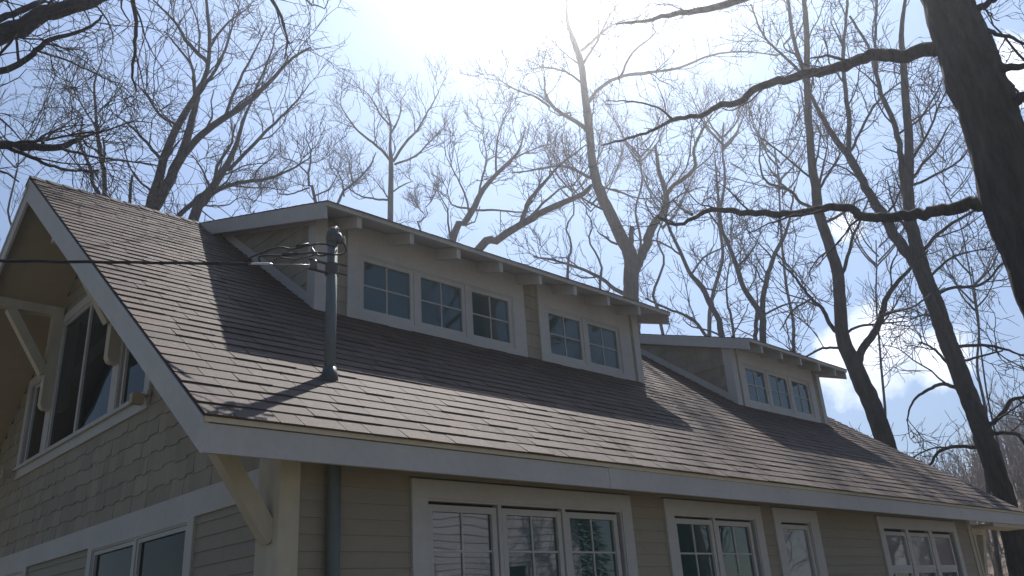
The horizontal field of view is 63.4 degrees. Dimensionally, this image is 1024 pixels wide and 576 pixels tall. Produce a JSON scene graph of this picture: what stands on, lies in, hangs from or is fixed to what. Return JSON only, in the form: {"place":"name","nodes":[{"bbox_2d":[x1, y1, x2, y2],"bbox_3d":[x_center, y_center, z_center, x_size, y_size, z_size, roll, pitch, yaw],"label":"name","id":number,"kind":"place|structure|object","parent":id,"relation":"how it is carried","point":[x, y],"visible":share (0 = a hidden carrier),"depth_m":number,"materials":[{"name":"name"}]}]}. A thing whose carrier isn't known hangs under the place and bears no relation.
{"place":"outdoors","nodes":[
{"label":"outdoors","id":0,"kind":"place"},
{"bbox_2d":[0,0,1023,478],"label":"sky","id":1,"kind":"structure","parent":0,"point":[399,33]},
{"bbox_2d":[976,483,1022,575],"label":"hillside","id":2,"kind":"structure","parent":0,"point":[991,571],"depth_m":61.65,"materials":[{"name":"brown plant"}]},
{"bbox_2d":[916,384,1023,575],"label":"wooded hillside","id":3,"kind":"structure","parent":2,"relation":"on","point":[1015,458],"depth_m":68.82,"materials":[{"name":"plant"}]},
{"bbox_3d":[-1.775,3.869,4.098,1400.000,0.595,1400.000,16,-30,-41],"label":"ground","id":4,"kind":"structure","parent":0,"visible":0},
{"bbox_2d":[0,42,89,239],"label":"bare tree","id":5,"kind":"object","parent":4,"relation":"on","point":[22,160],"visible":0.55,"depth_m":39.24,"materials":[{"name":"brown plant"}]},
{"bbox_2d":[14,21,190,195],"bbox_3d":[-14.485,1.163,26.883,4.636,24.098,4.607,-17,-25,29],"label":"bare tree","id":6,"kind":"object","parent":4,"relation":"on","point":[104,182],"visible":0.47,"depth_m":29.35,"materials":[{"name":"brown plant"}]},
{"bbox_2d":[128,175,133,202],"bbox_3d":[-10.573,3.715,21.913,0.619,15.167,0.148,6,-24,-22],"label":"dead snag","id":7,"kind":"object","parent":4,"relation":"on","point":[130,198],"visible":0.06,"depth_m":24.39,"materials":[{"name":"brown plant"}]},
{"bbox_2d":[0,0,348,223],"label":"bare tree","id":8,"kind":"object","parent":4,"relation":"on","point":[38,15],"visible":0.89,"depth_m":12.09,"materials":[{"name":"brown plant"}]},
{"bbox_2d":[55,0,361,210],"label":"bare tree","id":9,"kind":"object","parent":4,"relation":"on","point":[186,147],"visible":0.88,"depth_m":26.52,"materials":[{"name":"brown plant"}]},
{"bbox_2d":[138,47,358,221],"bbox_3d":[-9.384,0.876,26.742,7.757,23.972,5.402,6,-24,-22],"label":"bare tree","id":10,"kind":"object","parent":4,"relation":"on","point":[208,194],"visible":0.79,"depth_m":29.46,"materials":[{"name":"brown plant"}]},
{"bbox_2d":[227,166,278,213],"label":"bare tree","id":11,"kind":"object","parent":4,"relation":"on","point":[262,189],"visible":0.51,"depth_m":43.84,"materials":[{"name":"brown plant"}]},
{"bbox_2d":[245,226,347,575],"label":"electrical mast","id":12,"kind":"object","parent":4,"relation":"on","point":[334,239],"visible":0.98,"depth_m":7.21,"materials":[{"name":"metal"}]},
{"bbox_2d":[0,259,309,265],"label":"overhead cable","id":13,"kind":"object","parent":12,"relation":"attached to","point":[128,262],"visible":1,"depth_m":7.20,"materials":[{"name":"black rubber"}]},
{"bbox_2d":[254,123,356,204],"bbox_3d":[-8.019,3.559,35.473,6.704,25.301,4.086,1,-22,-12],"label":"bare tree","id":14,"kind":"object","parent":4,"relation":"on","point":[307,172],"visible":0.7,"depth_m":38.54,"materials":[{"name":"brown plant"}]},
{"bbox_2d":[309,125,382,203],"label":"bare tree","id":15,"kind":"object","parent":4,"relation":"on","point":[352,181],"visible":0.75,"depth_m":40.24,"materials":[{"name":"brown plant"}]},
{"bbox_2d":[295,50,468,227],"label":"bare tree","id":16,"kind":"object","parent":4,"relation":"on","point":[391,176],"visible":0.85,"depth_m":41.60,"materials":[{"name":"brown plant"}]},
{"bbox_2d":[400,171,446,229],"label":"bare tree","id":17,"kind":"object","parent":4,"relation":"on","point":[417,206],"visible":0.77,"depth_m":47.80,"materials":[{"name":"brown plant"}]},
{"bbox_2d":[403,71,580,242],"bbox_3d":[-1.477,1.428,33.836,11.203,27.325,5.598,8,-25,-26],"label":"bare tree","id":18,"kind":"object","parent":4,"relation":"on","point":[452,235],"visible":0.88,"depth_m":37.16,"materials":[{"name":"brown plant"}]},
{"bbox_2d":[0,175,1023,575],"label":"house","id":19,"kind":"structure","parent":4,"relation":"on","point":[470,411],"depth_m":9.47,"materials":[{"name":"wood"}]},
{"bbox_2d":[0,567,28,575],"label":"window","id":20,"kind":"structure","parent":19,"relation":"in","point":[23,571],"depth_m":10.73,"materials":[{"name":"white paint"}]},
{"bbox_2d":[14,375,48,479],"bbox_3d":[-6.695,1.878,11.715,0.074,1.465,1.260,16,-30,-41],"label":"window","id":21,"kind":"structure","parent":19,"relation":"in","point":[34,426],"depth_m":11.83,"materials":[{"name":"white paint"}]},
{"bbox_2d":[41,295,114,464],"bbox_3d":[-5.455,1.009,10.621,0.074,2.105,2.419,16,-30,-41],"label":"window","id":22,"kind":"structure","parent":19,"relation":"in","point":[83,381],"depth_m":10.73,"materials":[{"name":"white paint"}]},
{"bbox_2d":[107,339,151,428],"bbox_3d":[-4.217,0.751,9.328,0.074,1.465,1.140,16,-30,-41],"label":"window","id":23,"kind":"structure","parent":19,"relation":"in","point":[129,377],"depth_m":9.34,"materials":[{"name":"white paint"}]},
{"bbox_2d":[85,517,196,575],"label":"window","id":24,"kind":"structure","parent":19,"relation":"in","point":[166,550],"depth_m":7.88,"materials":[{"name":"glass"}]},
{"bbox_2d":[346,227,527,356],"bbox_3d":[-0.925,0.110,11.068,3.005,1.271,0.074,16,-30,-41],"label":"window","id":25,"kind":"structure","parent":19,"relation":"in","point":[401,287],"depth_m":10.94,"materials":[{"name":"white paint"}]},
{"bbox_2d":[410,478,638,575],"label":"window","id":26,"kind":"structure","parent":19,"relation":"in","point":[458,528],"depth_m":7.46,"materials":[{"name":"white paint"}]},
{"bbox_2d":[535,283,635,380],"bbox_3d":[1.158,0.727,12.940,2.140,1.271,0.074,16,-30,-41],"label":"window","id":27,"kind":"structure","parent":19,"relation":"in","point":[573,333],"depth_m":12.86,"materials":[{"name":"white paint"}]},
{"bbox_2d":[661,498,770,575],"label":"window","id":28,"kind":"structure","parent":19,"relation":"in","point":[704,538],"depth_m":9.48,"materials":[{"name":"white paint"}]},
{"bbox_2d":[735,349,820,422],"bbox_3d":[5.376,1.975,16.728,2.940,1.271,0.074,16,-30,-41],"label":"window","id":29,"kind":"structure","parent":19,"relation":"in","point":[767,384],"depth_m":16.65,"materials":[{"name":"white paint"}]},
{"bbox_2d":[770,507,828,575],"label":"window","id":30,"kind":"structure","parent":19,"relation":"in","point":[799,545],"depth_m":10.75,"materials":[{"name":"white paint"}]},
{"bbox_2d":[875,516,967,575],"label":"window","id":31,"kind":"structure","parent":19,"relation":"in","point":[910,547],"depth_m":13.25,"materials":[{"name":"white paint"}]},
{"bbox_2d":[475,107,599,250],"bbox_3d":[-5.268,3.003,30.945,20.636,22.993,3.022,-1,-22,-7],"label":"bare tree","id":32,"kind":"object","parent":4,"relation":"on","point":[485,242],"visible":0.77,"depth_m":33.96,"materials":[{"name":"brown plant"}]},
{"bbox_2d":[516,101,624,278],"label":"bare tree","id":33,"kind":"object","parent":4,"relation":"on","point":[567,224],"visible":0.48,"depth_m":49.08,"materials":[{"name":"brown plant"}]},
{"bbox_2d":[535,106,646,288],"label":"bare tree","id":34,"kind":"object","parent":4,"relation":"on","point":[618,165],"visible":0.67,"depth_m":47.23,"materials":[{"name":"brown plant"}]},
{"bbox_2d":[456,0,803,333],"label":"bare tree","id":35,"kind":"object","parent":4,"relation":"on","point":[633,260],"visible":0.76,"depth_m":38.55,"materials":[{"name":"brown plant"}]},
{"bbox_2d":[591,78,688,272],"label":"bare tree","id":36,"kind":"object","parent":4,"relation":"on","point":[643,153],"visible":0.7,"depth_m":51.50,"materials":[{"name":"brown plant"}]},
{"bbox_2d":[613,136,714,334],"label":"bare tree","id":37,"kind":"object","parent":4,"relation":"on","point":[690,183],"visible":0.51,"depth_m":48.51,"materials":[{"name":"brown plant"}]},
{"bbox_2d":[614,180,776,337],"bbox_3d":[8.688,4.796,36.603,8.112,21.771,5.344,-16,-25,28],"label":"bare tree","id":38,"kind":"object","parent":4,"relation":"on","point":[704,289],"visible":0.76,"depth_m":38.22,"materials":[{"name":"brown plant"}]},
{"bbox_2d":[665,66,774,335],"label":"bare tree","id":39,"kind":"object","parent":4,"relation":"on","point":[709,316],"visible":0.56,"depth_m":49.79,"materials":[{"name":"brown plant"}]},
{"bbox_2d":[668,135,852,352],"bbox_3d":[12.301,3.520,37.196,7.893,24.181,6.512,-5,-22,4],"label":"bare tree","id":40,"kind":"object","parent":4,"relation":"on","point":[746,292],"visible":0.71,"depth_m":39.43,"materials":[{"name":"brown plant"}]},
{"bbox_2d":[712,87,834,351],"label":"bare tree","id":41,"kind":"object","parent":4,"relation":"on","point":[802,153],"visible":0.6,"depth_m":47.45,"materials":[{"name":"brown plant"}]},
{"bbox_2d":[557,0,1023,317],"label":"oak tree","id":42,"kind":"object","parent":4,"relation":"on","point":[985,96],"visible":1,"depth_m":12.02,"materials":[{"name":"brown plant"}]},
{"bbox_2d":[707,0,960,449],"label":"bare tree","id":43,"kind":"object","parent":4,"relation":"on","point":[866,392],"visible":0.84,"depth_m":26.42,"materials":[{"name":"brown plant"}]},
{"bbox_2d":[809,165,944,416],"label":"bare tree","id":44,"kind":"object","parent":4,"relation":"on","point":[869,259],"visible":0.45,"depth_m":42.70,"materials":[{"name":"brown plant"}]},
{"bbox_2d":[788,0,1023,575],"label":"bare tree","id":45,"kind":"object","parent":4,"relation":"on","point":[998,482],"visible":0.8,"depth_m":25.86,"materials":[{"name":"brown plant"}]},
{"bbox_2d":[857,77,1003,456],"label":"bare tree","id":46,"kind":"object","parent":4,"relation":"on","point":[944,176],"visible":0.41,"depth_m":40.01,"materials":[{"name":"brown plant"}]},
{"bbox_2d":[906,185,1002,575],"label":"bare tree","id":47,"kind":"object","parent":4,"relation":"on","point":[985,403],"visible":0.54,"depth_m":40.54,"materials":[{"name":"brown plant"}]},
{"bbox_2d":[988,561,1006,575],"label":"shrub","id":48,"kind":"object","parent":4,"relation":"on","point":[997,570],"visible":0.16,"depth_m":24.93,"materials":[{"name":"brown plant"}]}
]}

